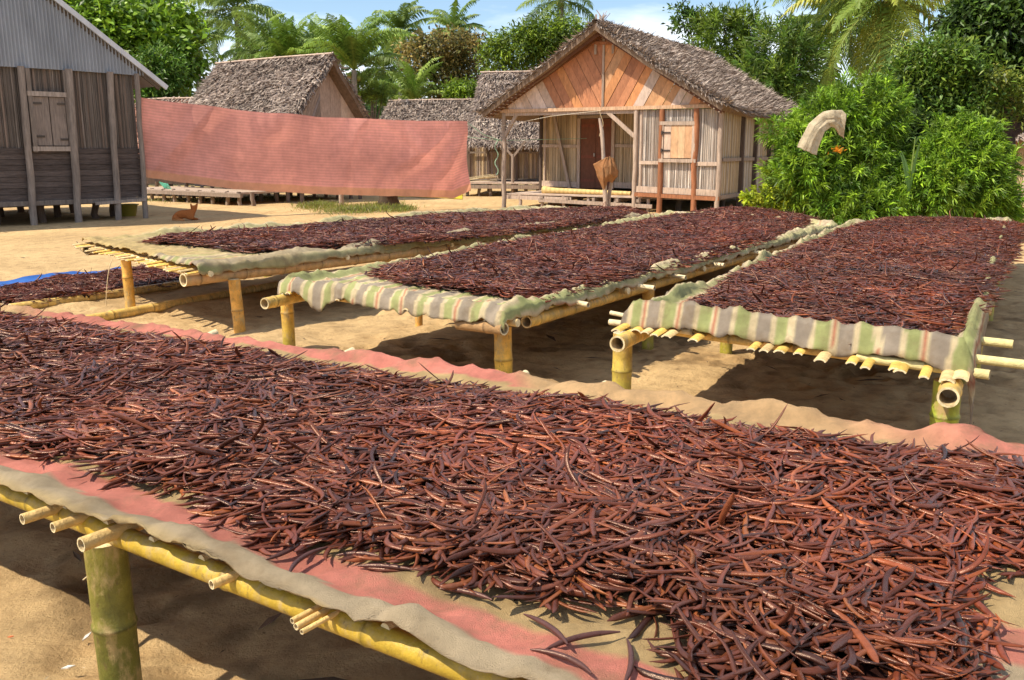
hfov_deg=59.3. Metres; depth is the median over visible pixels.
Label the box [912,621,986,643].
vanilla pod
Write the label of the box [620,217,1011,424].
striped cloth
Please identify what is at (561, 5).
coconut palm
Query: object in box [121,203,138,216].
plastic basin
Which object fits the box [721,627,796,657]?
vanilla pod
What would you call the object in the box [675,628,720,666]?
vanilla pod
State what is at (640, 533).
vanilla pod
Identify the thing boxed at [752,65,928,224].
leafy bush
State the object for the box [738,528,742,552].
vanilla pod
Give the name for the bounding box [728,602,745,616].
vanilla pod
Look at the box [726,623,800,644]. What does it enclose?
vanilla pod
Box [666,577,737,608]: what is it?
vanilla pod
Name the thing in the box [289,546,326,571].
vanilla pod
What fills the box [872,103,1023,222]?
leafy bush
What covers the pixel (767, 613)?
vanilla pod
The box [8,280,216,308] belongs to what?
bamboo pole
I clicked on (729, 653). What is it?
vanilla pod
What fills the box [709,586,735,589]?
vanilla pod
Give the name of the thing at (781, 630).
vanilla pod
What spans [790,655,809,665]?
vanilla pod
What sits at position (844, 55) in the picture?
coconut palm
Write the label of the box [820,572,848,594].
vanilla pod
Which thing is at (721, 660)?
vanilla pod
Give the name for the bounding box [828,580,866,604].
vanilla pod
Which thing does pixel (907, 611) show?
vanilla pod
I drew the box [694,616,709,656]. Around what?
vanilla pod
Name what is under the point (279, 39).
coconut palm
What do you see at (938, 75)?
broadleaf tree
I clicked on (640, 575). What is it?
vanilla pod
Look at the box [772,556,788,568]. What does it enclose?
vanilla pod
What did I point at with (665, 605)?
vanilla pod
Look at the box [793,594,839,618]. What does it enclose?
vanilla pod
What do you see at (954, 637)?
vanilla pod
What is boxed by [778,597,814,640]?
vanilla pod
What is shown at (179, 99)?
thatched house
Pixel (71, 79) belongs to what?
tin roofed house
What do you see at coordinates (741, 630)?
vanilla pod
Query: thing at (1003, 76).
broadleaf tree
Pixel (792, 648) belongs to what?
vanilla pod
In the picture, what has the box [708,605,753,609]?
vanilla pod
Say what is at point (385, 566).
vanilla pod
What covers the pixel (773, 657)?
vanilla pod
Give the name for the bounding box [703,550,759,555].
vanilla pod
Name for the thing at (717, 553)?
vanilla pod
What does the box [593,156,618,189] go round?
brown cloth
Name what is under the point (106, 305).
binding straw
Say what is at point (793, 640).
vanilla pod
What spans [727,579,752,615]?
vanilla pod
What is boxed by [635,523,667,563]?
vanilla pod
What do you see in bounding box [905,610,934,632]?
vanilla pod
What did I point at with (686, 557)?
vanilla pod
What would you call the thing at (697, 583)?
vanilla pod
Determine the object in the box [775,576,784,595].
vanilla pod
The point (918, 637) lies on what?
vanilla pod
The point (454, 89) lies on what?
leafy shrub
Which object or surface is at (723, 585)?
vanilla pod
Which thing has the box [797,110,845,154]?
tan cloth
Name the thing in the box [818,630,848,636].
vanilla pod
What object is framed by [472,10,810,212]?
village house
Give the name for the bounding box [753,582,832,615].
vanilla pod
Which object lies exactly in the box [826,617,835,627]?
vanilla pod
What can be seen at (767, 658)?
vanilla pod
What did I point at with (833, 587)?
vanilla pod
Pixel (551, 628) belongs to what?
vanilla pod
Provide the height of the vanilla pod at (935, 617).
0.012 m
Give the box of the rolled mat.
[541,186,631,194]
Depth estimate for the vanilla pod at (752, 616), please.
1.80 m
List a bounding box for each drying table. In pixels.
[0,329,605,679]
[72,231,550,332]
[260,234,817,373]
[608,281,1023,424]
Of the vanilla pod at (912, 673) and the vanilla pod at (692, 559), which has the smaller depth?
the vanilla pod at (912, 673)
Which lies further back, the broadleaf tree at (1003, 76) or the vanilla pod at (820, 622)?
the broadleaf tree at (1003, 76)
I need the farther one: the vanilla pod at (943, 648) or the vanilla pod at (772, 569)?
the vanilla pod at (772, 569)
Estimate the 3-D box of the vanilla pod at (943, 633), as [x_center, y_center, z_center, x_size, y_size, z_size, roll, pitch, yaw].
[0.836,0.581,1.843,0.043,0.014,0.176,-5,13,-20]
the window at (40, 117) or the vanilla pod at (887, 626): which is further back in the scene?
the window at (40, 117)
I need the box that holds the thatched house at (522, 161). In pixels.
[466,69,538,195]
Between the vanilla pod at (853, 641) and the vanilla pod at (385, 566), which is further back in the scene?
the vanilla pod at (385, 566)
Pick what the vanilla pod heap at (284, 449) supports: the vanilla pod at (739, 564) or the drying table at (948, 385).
the vanilla pod at (739, 564)
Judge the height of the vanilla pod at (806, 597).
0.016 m
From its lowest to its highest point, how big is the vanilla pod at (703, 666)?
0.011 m
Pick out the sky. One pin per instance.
(647, 15)
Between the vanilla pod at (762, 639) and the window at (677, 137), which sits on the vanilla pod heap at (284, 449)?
the vanilla pod at (762, 639)
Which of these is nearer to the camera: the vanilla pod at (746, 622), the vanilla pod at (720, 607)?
the vanilla pod at (746, 622)
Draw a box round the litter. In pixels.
[1,213,1016,679]
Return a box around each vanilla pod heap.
[0,264,179,305]
[0,303,1023,679]
[138,201,648,252]
[363,205,820,301]
[685,209,1023,344]
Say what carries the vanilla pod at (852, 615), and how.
on the vanilla pod heap at (284, 449)
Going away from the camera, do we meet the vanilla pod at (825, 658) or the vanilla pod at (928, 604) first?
the vanilla pod at (825, 658)
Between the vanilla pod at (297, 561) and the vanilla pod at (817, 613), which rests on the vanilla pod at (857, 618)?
the vanilla pod at (817, 613)
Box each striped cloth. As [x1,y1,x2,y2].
[0,303,1023,679]
[82,205,657,274]
[277,210,837,330]
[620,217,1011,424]
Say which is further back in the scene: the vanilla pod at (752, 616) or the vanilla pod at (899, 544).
the vanilla pod at (899, 544)
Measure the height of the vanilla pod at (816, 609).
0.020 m
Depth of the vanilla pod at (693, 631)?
1.81 m
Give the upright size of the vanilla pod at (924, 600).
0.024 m
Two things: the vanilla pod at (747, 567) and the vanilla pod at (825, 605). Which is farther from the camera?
the vanilla pod at (747, 567)
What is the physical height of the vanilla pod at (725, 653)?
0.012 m
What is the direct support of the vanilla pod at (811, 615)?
on the vanilla pod at (815, 623)
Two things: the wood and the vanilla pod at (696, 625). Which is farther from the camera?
the wood
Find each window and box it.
[25,68,70,151]
[658,121,695,162]
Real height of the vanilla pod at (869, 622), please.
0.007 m
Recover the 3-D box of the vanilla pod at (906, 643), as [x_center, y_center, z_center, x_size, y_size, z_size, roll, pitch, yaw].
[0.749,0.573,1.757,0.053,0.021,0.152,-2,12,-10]
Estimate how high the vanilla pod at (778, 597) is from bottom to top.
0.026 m
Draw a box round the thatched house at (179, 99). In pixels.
[134,96,193,195]
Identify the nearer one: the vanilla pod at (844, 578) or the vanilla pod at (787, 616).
the vanilla pod at (787, 616)
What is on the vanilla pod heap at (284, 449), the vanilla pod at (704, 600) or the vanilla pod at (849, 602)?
the vanilla pod at (849, 602)
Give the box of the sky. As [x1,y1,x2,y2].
[172,0,948,97]
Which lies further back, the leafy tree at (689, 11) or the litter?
the leafy tree at (689, 11)
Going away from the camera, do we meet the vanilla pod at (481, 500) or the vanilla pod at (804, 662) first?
the vanilla pod at (804, 662)
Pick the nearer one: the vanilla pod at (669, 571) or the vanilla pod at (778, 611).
the vanilla pod at (778, 611)
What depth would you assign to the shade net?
23.10 m
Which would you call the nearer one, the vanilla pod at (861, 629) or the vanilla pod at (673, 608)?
the vanilla pod at (861, 629)
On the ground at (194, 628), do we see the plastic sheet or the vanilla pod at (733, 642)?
the plastic sheet
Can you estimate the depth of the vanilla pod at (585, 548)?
2.12 m
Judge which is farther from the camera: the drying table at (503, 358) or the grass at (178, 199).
the grass at (178, 199)
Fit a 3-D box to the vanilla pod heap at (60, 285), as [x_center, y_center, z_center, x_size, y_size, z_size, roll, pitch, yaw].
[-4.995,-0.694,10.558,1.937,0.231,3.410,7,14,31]
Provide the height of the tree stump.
0.464 m
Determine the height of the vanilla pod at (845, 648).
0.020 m
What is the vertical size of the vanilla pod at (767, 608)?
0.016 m
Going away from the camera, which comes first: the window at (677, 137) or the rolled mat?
the window at (677, 137)
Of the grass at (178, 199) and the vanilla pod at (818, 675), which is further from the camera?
the grass at (178, 199)
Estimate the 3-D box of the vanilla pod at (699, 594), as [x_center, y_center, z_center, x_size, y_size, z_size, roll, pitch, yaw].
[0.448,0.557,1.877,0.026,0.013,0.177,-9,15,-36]
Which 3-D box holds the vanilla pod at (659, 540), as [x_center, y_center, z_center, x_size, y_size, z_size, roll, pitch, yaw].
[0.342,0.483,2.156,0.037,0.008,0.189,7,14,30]
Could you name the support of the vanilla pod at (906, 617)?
on the vanilla pod heap at (284, 449)
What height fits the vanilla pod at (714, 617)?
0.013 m
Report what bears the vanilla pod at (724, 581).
on the vanilla pod heap at (284, 449)
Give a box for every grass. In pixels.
[147,193,330,203]
[285,199,424,216]
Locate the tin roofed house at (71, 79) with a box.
[0,0,167,224]
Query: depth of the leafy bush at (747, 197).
16.63 m
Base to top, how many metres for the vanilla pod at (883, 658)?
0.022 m
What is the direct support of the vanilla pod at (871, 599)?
on the vanilla pod at (899, 588)
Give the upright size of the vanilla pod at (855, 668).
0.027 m
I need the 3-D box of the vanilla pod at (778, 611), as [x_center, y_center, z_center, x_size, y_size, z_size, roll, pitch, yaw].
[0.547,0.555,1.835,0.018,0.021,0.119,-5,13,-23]
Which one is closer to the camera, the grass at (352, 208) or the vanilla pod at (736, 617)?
the vanilla pod at (736, 617)
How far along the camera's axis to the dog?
20.98 m
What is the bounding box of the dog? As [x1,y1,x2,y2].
[172,203,199,220]
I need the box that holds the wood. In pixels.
[183,63,867,118]
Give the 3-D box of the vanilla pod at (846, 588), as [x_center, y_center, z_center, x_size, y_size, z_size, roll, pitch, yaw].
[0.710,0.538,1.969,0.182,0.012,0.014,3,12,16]
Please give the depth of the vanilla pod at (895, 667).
1.68 m
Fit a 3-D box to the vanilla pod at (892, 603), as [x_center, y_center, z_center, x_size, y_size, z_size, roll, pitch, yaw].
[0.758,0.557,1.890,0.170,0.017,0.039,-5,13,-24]
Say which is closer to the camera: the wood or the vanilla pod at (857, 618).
the vanilla pod at (857, 618)
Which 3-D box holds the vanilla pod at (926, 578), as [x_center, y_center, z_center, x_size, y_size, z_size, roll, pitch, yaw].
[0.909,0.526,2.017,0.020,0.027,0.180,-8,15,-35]
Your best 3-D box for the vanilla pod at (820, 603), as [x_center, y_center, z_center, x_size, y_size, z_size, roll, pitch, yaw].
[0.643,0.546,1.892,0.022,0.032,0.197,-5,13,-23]
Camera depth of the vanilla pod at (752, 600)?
1.88 m
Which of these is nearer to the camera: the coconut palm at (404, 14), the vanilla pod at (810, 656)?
the vanilla pod at (810, 656)
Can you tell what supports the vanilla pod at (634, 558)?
on the vanilla pod heap at (284, 449)
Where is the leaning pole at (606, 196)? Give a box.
[598,118,612,206]
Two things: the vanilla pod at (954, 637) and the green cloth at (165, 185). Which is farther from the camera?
the green cloth at (165, 185)
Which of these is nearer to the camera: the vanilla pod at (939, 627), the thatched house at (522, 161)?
the vanilla pod at (939, 627)
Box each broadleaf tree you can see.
[63,0,222,186]
[68,0,199,96]
[390,22,501,100]
[468,3,591,184]
[859,22,1022,165]
[917,0,1023,181]
[973,57,1023,130]
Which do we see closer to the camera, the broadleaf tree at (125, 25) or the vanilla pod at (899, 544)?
the vanilla pod at (899, 544)
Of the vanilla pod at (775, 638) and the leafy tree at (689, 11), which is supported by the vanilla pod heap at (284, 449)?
the vanilla pod at (775, 638)
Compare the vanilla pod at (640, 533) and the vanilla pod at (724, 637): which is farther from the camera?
the vanilla pod at (640, 533)
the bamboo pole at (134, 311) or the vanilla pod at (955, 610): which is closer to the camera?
the vanilla pod at (955, 610)
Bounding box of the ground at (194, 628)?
[0,170,1023,679]
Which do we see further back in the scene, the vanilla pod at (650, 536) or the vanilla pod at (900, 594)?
the vanilla pod at (650, 536)
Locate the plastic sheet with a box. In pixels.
[0,267,120,285]
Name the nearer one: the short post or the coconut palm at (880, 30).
the short post
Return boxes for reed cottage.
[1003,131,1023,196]
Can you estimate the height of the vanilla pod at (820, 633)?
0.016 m
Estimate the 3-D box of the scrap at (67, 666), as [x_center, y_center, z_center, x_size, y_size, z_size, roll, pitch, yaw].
[-1.426,1.051,2.892,0.041,0.008,0.012,0,12,-2]
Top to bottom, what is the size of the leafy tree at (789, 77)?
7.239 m
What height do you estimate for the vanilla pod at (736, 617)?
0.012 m
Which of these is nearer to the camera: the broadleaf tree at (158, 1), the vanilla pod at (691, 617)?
the vanilla pod at (691, 617)
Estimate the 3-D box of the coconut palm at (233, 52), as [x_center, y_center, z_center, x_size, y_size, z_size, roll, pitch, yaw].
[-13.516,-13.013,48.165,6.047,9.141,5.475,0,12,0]
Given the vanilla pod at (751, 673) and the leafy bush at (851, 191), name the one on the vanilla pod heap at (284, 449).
the vanilla pod at (751, 673)
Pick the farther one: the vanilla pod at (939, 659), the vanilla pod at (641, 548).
the vanilla pod at (641, 548)
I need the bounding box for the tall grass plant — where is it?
[886,137,932,216]
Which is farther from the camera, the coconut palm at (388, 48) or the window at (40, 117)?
the coconut palm at (388, 48)
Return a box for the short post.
[339,195,343,204]
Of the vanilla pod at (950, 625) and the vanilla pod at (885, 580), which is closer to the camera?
the vanilla pod at (950, 625)
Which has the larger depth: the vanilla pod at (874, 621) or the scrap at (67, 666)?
the scrap at (67, 666)
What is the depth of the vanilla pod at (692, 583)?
1.99 m
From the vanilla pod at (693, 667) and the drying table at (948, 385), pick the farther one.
the drying table at (948, 385)
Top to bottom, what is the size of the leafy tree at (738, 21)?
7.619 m
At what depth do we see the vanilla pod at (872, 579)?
2.00 m
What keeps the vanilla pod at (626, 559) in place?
on the vanilla pod heap at (284, 449)
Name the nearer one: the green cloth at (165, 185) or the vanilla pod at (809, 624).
the vanilla pod at (809, 624)
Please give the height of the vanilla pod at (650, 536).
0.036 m
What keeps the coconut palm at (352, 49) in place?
on the ground at (194, 628)
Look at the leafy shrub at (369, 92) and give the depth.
43.15 m
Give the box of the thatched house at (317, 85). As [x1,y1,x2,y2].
[147,51,372,205]
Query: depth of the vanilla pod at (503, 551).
2.10 m
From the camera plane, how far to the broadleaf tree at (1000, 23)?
21.23 m
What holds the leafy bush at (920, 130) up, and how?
on the ground at (194, 628)
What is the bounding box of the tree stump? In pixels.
[377,196,399,205]
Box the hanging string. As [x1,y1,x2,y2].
[500,110,602,135]
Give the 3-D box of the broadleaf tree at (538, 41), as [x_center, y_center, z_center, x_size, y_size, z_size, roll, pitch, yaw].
[1.827,-10.710,40.072,7.014,7.992,4.960,-10,15,-39]
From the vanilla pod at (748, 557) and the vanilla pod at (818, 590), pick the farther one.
the vanilla pod at (748, 557)
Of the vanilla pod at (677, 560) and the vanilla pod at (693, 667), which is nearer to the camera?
the vanilla pod at (693, 667)
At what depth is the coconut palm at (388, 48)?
57.15 m
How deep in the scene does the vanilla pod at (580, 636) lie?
1.83 m
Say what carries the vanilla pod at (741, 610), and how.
on the vanilla pod
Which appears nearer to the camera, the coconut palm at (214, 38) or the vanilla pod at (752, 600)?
the vanilla pod at (752, 600)
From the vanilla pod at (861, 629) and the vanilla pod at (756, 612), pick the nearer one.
the vanilla pod at (861, 629)
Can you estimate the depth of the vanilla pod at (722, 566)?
2.04 m
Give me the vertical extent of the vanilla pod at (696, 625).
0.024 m
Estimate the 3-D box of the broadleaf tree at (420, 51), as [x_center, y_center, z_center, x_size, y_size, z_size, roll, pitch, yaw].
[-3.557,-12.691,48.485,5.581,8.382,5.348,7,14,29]
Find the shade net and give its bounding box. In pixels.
[141,98,470,197]
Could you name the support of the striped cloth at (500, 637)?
on the drying table at (105, 547)
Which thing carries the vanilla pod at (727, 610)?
on the vanilla pod heap at (284, 449)
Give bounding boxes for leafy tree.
[661,0,730,108]
[673,0,779,85]
[724,0,838,113]
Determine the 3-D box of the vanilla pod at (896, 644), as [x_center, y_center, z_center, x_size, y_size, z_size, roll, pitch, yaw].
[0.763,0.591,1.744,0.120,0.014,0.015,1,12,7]
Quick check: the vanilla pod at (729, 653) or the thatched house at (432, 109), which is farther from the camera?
the thatched house at (432, 109)
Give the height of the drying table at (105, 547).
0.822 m
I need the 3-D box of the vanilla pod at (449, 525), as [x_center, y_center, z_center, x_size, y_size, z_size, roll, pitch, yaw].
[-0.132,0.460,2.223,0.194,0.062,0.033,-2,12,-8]
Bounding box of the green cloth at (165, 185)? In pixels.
[159,182,170,188]
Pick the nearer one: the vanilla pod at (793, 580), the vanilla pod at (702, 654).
the vanilla pod at (702, 654)
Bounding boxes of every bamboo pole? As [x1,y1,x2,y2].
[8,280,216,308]
[85,279,281,320]
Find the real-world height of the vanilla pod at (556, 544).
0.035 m
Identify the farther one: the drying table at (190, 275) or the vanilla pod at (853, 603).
the drying table at (190, 275)
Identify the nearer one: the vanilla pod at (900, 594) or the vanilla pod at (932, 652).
the vanilla pod at (932, 652)
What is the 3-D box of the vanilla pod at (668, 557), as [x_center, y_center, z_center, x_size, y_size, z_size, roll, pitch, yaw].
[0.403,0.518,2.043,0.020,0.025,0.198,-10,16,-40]
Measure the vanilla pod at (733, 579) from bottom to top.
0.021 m
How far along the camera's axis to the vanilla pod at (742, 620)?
1.81 m
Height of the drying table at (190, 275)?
0.780 m
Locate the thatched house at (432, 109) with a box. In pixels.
[379,98,473,184]
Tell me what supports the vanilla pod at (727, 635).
on the vanilla pod heap at (284, 449)
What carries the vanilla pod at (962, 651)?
on the vanilla pod heap at (284, 449)
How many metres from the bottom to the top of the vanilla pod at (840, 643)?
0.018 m
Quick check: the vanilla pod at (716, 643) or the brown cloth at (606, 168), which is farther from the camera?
the brown cloth at (606, 168)
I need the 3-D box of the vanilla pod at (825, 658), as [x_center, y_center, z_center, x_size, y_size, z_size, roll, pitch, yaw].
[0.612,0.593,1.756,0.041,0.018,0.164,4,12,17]
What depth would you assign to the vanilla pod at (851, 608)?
1.84 m
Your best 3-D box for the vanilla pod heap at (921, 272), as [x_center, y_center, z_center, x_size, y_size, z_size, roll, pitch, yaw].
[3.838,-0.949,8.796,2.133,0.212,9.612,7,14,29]
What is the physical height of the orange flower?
0.189 m
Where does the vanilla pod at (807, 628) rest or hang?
on the vanilla pod at (816, 648)
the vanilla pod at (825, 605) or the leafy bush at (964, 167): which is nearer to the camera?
the vanilla pod at (825, 605)
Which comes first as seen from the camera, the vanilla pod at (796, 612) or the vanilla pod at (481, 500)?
the vanilla pod at (796, 612)
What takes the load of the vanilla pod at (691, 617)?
on the vanilla pod heap at (284, 449)
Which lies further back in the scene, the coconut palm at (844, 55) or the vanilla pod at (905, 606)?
the coconut palm at (844, 55)
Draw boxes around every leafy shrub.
[127,38,196,185]
[346,67,398,118]
[439,74,477,98]
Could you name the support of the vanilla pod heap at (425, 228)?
on the striped cloth at (206, 259)
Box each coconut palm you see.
[176,0,290,61]
[185,6,231,93]
[207,10,303,66]
[220,11,327,60]
[291,11,417,96]
[292,14,336,53]
[341,27,415,114]
[366,0,439,94]
[374,56,444,99]
[425,0,490,53]
[516,0,594,25]
[764,0,945,105]
[779,0,949,94]
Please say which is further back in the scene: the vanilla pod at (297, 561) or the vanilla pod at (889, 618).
the vanilla pod at (297, 561)
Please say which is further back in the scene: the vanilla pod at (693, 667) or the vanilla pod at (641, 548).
the vanilla pod at (641, 548)
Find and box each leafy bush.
[738,167,801,211]
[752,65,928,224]
[868,102,957,168]
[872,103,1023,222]
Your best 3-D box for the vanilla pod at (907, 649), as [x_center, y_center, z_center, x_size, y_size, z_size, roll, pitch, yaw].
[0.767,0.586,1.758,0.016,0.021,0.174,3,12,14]
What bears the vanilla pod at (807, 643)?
on the vanilla pod heap at (284, 449)
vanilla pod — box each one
[266,541,302,559]
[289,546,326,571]
[336,551,378,555]
[358,563,412,569]
[419,514,481,531]
[439,588,492,599]
[469,477,486,525]
[472,545,531,554]
[523,613,568,644]
[530,648,591,673]
[532,518,564,560]
[545,630,619,648]
[561,557,577,576]
[563,540,609,553]
[566,521,577,526]
[588,532,637,555]
[596,556,648,560]
[597,529,672,540]
[607,565,657,576]
[621,550,639,568]
[623,538,675,555]
[624,638,634,679]
[633,527,672,554]
[633,585,712,610]
[635,514,656,535]
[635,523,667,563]
[641,561,701,573]
[647,600,700,604]
[649,527,656,556]
[653,543,712,564]
[662,549,701,564]
[663,555,724,583]
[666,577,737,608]
[668,620,722,636]
[670,594,722,613]
[674,554,732,594]
[674,578,751,594]
[674,617,737,626]
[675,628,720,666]
[676,576,764,582]
[676,605,712,652]
[678,576,769,593]
[680,524,719,534]
[681,599,713,640]
[682,545,695,563]
[685,573,698,599]
[687,628,742,664]
[687,632,712,661]
[687,642,700,679]
[688,561,736,571]
[692,652,757,659]
[693,602,726,609]
[694,581,700,586]
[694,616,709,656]
[695,561,706,607]
[695,589,728,604]
[696,627,728,674]
[698,651,772,663]
[701,570,784,576]
[701,592,710,612]
[701,612,723,616]
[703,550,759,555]
[703,565,758,586]
[705,549,726,555]
[705,598,754,603]
[706,577,771,583]
[706,583,790,589]
[707,595,795,602]
[707,633,739,647]
[707,644,742,664]
[708,560,772,569]
[708,582,744,626]
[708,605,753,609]
[708,621,755,650]
[708,645,803,650]
[709,561,766,565]
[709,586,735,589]
[710,555,761,561]
[711,601,754,640]
[712,597,789,608]
[713,625,787,641]
[714,606,743,634]
[715,563,729,601]
[715,634,740,677]
[716,615,783,623]
[717,612,779,637]
[718,493,734,528]
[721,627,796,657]
[726,597,801,612]
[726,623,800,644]
[727,555,801,567]
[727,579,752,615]
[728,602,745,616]
[729,570,768,599]
[731,605,751,638]
[733,549,795,554]
[736,625,800,648]
[736,659,797,675]
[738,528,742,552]
[738,576,745,617]
[740,615,799,624]
[743,559,765,585]
[743,592,775,655]
[744,627,811,639]
[744,629,776,667]
[745,629,790,650]
[746,538,806,572]
[748,616,770,640]
[748,662,783,675]
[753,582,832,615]
[753,606,802,660]
[753,662,777,679]
[754,598,795,623]
[754,602,759,615]
[759,589,791,638]
[761,643,827,666]
[762,594,797,628]
[762,600,837,629]
[763,559,778,581]
[763,582,776,604]
[764,645,824,667]
[766,569,838,598]
[769,563,837,590]
[769,574,844,603]
[771,604,794,629]
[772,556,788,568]
[774,622,825,662]
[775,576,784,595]
[775,621,813,635]
[775,650,783,663]
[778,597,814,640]
[779,561,802,582]
[779,587,813,603]
[780,625,798,645]
[783,628,850,647]
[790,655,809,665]
[791,577,804,608]
[793,554,858,585]
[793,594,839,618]
[794,582,815,616]
[795,579,877,591]
[795,658,823,679]
[796,633,873,643]
[797,581,861,599]
[797,620,840,658]
[798,588,819,598]
[799,601,855,623]
[799,611,818,646]
[800,619,855,644]
[802,649,864,674]
[803,581,831,616]
[805,619,846,628]
[807,596,823,615]
[810,596,854,613]
[812,574,838,602]
[815,594,836,631]
[815,620,836,661]
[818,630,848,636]
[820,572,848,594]
[820,606,878,662]
[820,650,836,654]
[821,596,870,617]
[822,600,836,608]
[823,589,842,634]
[824,636,906,651]
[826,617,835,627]
[827,595,897,601]
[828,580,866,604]
[830,618,863,651]
[830,624,902,630]
[831,642,895,664]
[832,632,943,644]
[832,643,857,670]
[833,591,881,615]
[833,616,903,622]
[839,604,899,640]
[842,586,865,619]
[845,592,863,619]
[847,575,903,591]
[847,596,862,650]
[847,606,922,633]
[850,645,891,671]
[852,606,923,656]
[853,596,896,610]
[853,615,872,619]
[857,593,887,620]
[858,597,898,627]
[858,604,929,620]
[858,609,874,623]
[858,611,926,649]
[860,586,871,606]
[864,588,943,596]
[864,633,916,658]
[868,632,934,638]
[874,535,931,556]
[875,615,929,647]
[875,639,936,647]
[876,613,933,620]
[876,650,903,670]
[877,652,907,666]
[878,650,920,679]
[880,564,959,583]
[881,566,897,596]
[883,567,915,603]
[884,596,929,610]
[885,605,960,613]
[885,611,927,644]
[888,600,952,606]
[889,590,928,609]
[889,629,957,648]
[890,610,960,629]
[891,581,937,601]
[892,624,919,658]
[897,614,912,664]
[897,629,974,647]
[898,596,942,602]
[899,595,942,609]
[900,597,956,643]
[903,625,914,674]
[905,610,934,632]
[910,619,952,631]
[911,615,937,624]
[911,625,936,664]
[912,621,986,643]
[919,597,955,615]
[919,648,957,670]
[924,625,950,646]
[933,621,968,639]
[934,644,950,652]
[937,656,962,676]
[941,593,989,619]
[950,619,972,665]
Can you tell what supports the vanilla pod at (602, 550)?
on the vanilla pod heap at (284, 449)
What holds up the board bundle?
on the thatched house at (522, 161)
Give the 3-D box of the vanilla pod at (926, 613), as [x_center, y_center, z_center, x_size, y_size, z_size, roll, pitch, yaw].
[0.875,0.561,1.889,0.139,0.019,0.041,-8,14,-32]
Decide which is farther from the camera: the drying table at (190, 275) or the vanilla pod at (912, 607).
the drying table at (190, 275)
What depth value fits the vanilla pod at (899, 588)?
1.94 m
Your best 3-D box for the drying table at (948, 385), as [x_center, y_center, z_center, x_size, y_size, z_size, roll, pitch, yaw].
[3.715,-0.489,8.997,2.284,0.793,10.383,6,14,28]
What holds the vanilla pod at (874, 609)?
on the vanilla pod heap at (284, 449)
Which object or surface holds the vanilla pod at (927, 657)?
on the vanilla pod heap at (284, 449)
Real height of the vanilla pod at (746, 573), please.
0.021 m
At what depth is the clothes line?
25.64 m
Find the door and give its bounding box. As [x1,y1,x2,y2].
[580,118,611,188]
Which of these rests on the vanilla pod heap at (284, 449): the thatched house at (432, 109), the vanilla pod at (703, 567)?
the vanilla pod at (703, 567)
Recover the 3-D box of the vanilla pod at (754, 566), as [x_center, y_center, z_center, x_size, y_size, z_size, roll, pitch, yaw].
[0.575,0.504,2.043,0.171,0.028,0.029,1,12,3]
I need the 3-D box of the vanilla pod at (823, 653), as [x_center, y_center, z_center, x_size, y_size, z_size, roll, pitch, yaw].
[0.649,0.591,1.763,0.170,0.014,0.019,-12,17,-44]
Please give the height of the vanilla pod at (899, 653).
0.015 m
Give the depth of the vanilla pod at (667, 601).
1.91 m
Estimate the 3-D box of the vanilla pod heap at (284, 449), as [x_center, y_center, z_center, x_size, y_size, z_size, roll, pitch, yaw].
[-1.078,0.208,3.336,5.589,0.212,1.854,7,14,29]
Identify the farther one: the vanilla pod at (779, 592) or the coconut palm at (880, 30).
the coconut palm at (880, 30)
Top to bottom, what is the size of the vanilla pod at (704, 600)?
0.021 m
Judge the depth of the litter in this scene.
6.45 m
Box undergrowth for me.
[365,97,1002,175]
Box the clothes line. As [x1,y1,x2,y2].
[134,96,586,174]
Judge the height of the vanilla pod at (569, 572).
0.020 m
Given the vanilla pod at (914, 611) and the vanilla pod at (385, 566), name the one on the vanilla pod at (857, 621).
the vanilla pod at (914, 611)
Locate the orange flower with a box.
[828,145,846,153]
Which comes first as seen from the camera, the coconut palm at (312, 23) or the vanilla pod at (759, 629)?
the vanilla pod at (759, 629)
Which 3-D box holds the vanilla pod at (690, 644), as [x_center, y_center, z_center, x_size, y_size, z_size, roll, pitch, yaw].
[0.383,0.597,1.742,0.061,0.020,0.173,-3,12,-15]
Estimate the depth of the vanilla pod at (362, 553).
2.21 m
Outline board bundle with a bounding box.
[469,174,495,180]
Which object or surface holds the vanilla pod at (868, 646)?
on the vanilla pod heap at (284, 449)
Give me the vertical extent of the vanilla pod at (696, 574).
0.022 m
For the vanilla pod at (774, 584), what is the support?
on the vanilla pod heap at (284, 449)
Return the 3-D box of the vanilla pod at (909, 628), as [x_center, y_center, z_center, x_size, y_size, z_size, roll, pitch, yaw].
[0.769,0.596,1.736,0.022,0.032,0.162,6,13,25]
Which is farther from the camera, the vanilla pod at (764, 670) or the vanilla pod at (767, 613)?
the vanilla pod at (767, 613)
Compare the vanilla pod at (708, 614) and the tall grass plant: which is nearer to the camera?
the vanilla pod at (708, 614)
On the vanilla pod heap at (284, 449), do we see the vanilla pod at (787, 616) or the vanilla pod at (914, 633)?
the vanilla pod at (914, 633)
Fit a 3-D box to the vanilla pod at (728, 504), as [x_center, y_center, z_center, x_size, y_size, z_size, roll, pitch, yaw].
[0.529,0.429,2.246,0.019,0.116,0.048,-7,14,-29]
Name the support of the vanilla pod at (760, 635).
on the vanilla pod heap at (284, 449)
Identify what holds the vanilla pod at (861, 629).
on the vanilla pod at (914, 611)
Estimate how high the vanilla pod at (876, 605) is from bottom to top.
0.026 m
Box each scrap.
[61,665,74,668]
[82,632,91,640]
[258,613,281,628]
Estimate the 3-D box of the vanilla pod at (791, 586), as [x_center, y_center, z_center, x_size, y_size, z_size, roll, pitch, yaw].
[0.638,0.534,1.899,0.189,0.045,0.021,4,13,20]
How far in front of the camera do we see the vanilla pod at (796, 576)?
1.99 m
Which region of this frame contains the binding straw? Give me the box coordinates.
[83,260,112,579]
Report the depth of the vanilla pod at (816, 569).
1.99 m

